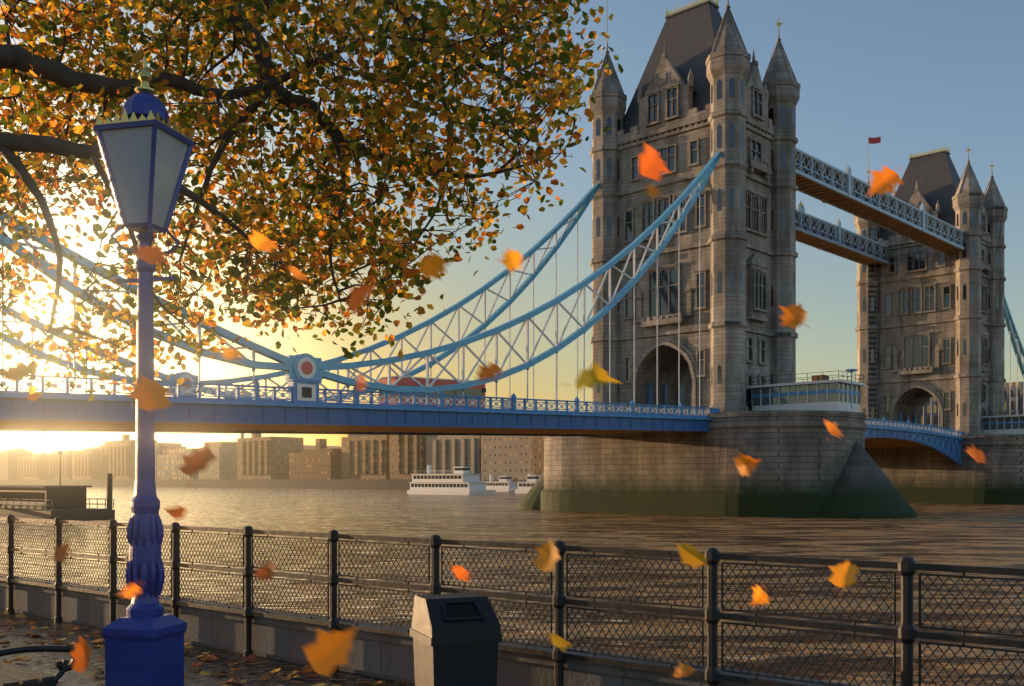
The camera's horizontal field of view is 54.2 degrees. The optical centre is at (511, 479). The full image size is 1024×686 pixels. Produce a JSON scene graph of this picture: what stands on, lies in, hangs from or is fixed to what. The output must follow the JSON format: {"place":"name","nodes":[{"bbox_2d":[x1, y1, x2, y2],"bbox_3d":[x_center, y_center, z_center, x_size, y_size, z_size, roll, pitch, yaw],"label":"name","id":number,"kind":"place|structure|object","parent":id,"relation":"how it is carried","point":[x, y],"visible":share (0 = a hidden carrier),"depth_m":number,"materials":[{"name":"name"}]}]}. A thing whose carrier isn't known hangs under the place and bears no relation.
{"place":"outdoors","nodes":[
{"label":"outdoors","id":0,"kind":"place"},
{"bbox_2d":[0,610,414,685],"bbox_3d":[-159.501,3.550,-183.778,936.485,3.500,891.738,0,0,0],"label":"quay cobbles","id":1,"kind":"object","parent":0,"point":[251,672],"depth_m":9.76,"materials":[{"name":"stone"}]},
{"bbox_2d":[0,645,74,685],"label":"park bench","id":2,"kind":"object","parent":1,"relation":"on","point":[12,675],"visible":0.91,"depth_m":6.67,"materials":[{"name":"black metal"}]},
{"bbox_2d":[94,55,194,685],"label":"lamp post","id":3,"kind":"object","parent":1,"relation":"on","point":[146,147],"visible":0.91,"depth_m":7.40,"materials":[{"name":"blue metal"}]},
{"bbox_2d":[0,611,390,685],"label":"fallen leaves","id":4,"kind":"object","parent":1,"relation":"on","point":[212,657],"visible":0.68,"depth_m":9.88,"materials":[{"name":"orange plant"}]},
{"bbox_2d":[0,0,582,377],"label":"plane tree trunk and limbs","id":5,"kind":"object","parent":1,"relation":"on","point":[48,69],"visible":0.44,"depth_m":9.06,"materials":[{"name":"plant"}]},
{"bbox_2d":[0,0,623,405],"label":"plane tree autumn foliage","id":6,"kind":"object","parent":5,"relation":"attached to","point":[200,46],"visible":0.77,"depth_m":9.28,"materials":[{"name":"orange plant"}]},
{"bbox_2d":[410,593,501,685],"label":"litter bin","id":7,"kind":"object","parent":1,"relation":"on","point":[457,638],"visible":1,"depth_m":7.36,"materials":[{"name":"plastic"}]},
{"bbox_2d":[0,574,861,685],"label":"embankment wall","id":8,"kind":"structure","parent":0,"point":[382,655],"depth_m":9.66,"materials":[{"name":"grey stone"}]},
{"bbox_2d":[0,514,1023,685],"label":"quay railing panels","id":9,"kind":"object","parent":8,"relation":"on","point":[906,632],"visible":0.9,"depth_m":7.72,"materials":[{"name":"black metal"}]},
{"bbox_2d":[0,142,989,679],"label":"falling leaves","id":10,"kind":"object","parent":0,"point":[326,652],"visible":1,"depth_m":3.11,"materials":[{"name":"orange plant"}]},
{"bbox_2d":[0,486,1023,685],"bbox_3d":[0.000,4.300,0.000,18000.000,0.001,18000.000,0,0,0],"label":"river","id":11,"kind":"structure","parent":0,"point":[987,535],"depth_m":54.78,"materials":[{"name":"liquid"}]},
{"bbox_2d":[0,450,114,520],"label":"jetty","id":12,"kind":"object","parent":11,"relation":"on","point":[65,502],"visible":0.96,"depth_m":106.73,"materials":[{"name":"grey metal"}]},
{"bbox_2d":[407,465,495,494],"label":"passenger boat","id":13,"kind":"object","parent":11,"relation":"on","point":[461,481],"visible":1,"depth_m":288.90,"materials":[{"name":"white metal"}]},
{"bbox_2d":[484,475,517,491],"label":"moored boat","id":14,"kind":"object","parent":11,"relation":"on","point":[504,484],"visible":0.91,"depth_m":369.25,"materials":[{"name":"white metal"}]},
{"bbox_2d":[0,375,1023,489],"bbox_3d":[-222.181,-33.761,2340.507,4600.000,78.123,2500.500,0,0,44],"label":"distant buildings","id":15,"kind":"structure","parent":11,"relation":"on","point":[360,461],"depth_m":512.39,"materials":[{"name":"brown brick"}]},
{"bbox_2d":[515,474,539,493],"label":"cruiser","id":16,"kind":"object","parent":11,"relation":"on","point":[526,486],"visible":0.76,"depth_m":318.01,"materials":[{"name":"white metal"}]},
{"bbox_2d":[518,410,1023,518],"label":"tower bridge piers","id":17,"kind":"structure","parent":11,"relation":"in","point":[804,468],"depth_m":121.68,"materials":[{"name":"grey stone"}]},
{"bbox_2d":[0,373,965,466],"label":"tower bridge deck and parapets","id":18,"kind":"structure","parent":17,"relation":"on","point":[66,411],"depth_m":84.80,"materials":[{"name":"blue metal"}]},
{"bbox_2d":[378,376,485,407],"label":"double-decker bus","id":19,"kind":"object","parent":18,"relation":"on","point":[479,390],"visible":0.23,"depth_m":94.87,"materials":[{"name":"metal"}]},
{"bbox_2d":[746,369,1023,434],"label":"bridge control cabins","id":20,"kind":"object","parent":17,"relation":"on","point":[838,394],"visible":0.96,"depth_m":120.65,"materials":[{"name":"metal"}]},
{"bbox_2d":[0,0,1023,452],"label":"sky","id":21,"kind":"structure","parent":0,"point":[919,76],"materials":[{"name":"blue"}]},
{"bbox_2d":[588,0,799,414],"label":"bridge tower","id":22,"kind":"structure","parent":0,"point":[704,93],"depth_m":129.41,"materials":[{"name":"beige stone"}]},
{"bbox_2d":[0,151,1023,430],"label":"suspension chains","id":23,"kind":"object","parent":22,"relation":"attached to","point":[304,373],"visible":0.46,"depth_m":96.33,"materials":[{"name":"blue metal"}]},
{"bbox_2d":[796,148,963,264],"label":"elevated walkways","id":24,"kind":"structure","parent":22,"relation":"attached to","point":[829,184],"depth_m":165.94,"materials":[{"name":"metal"}]},
{"bbox_2d":[854,136,1007,435],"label":"bridge tower","id":25,"kind":"structure","parent":0,"point":[930,323],"depth_m":189.42,"materials":[{"name":"beige stone"}]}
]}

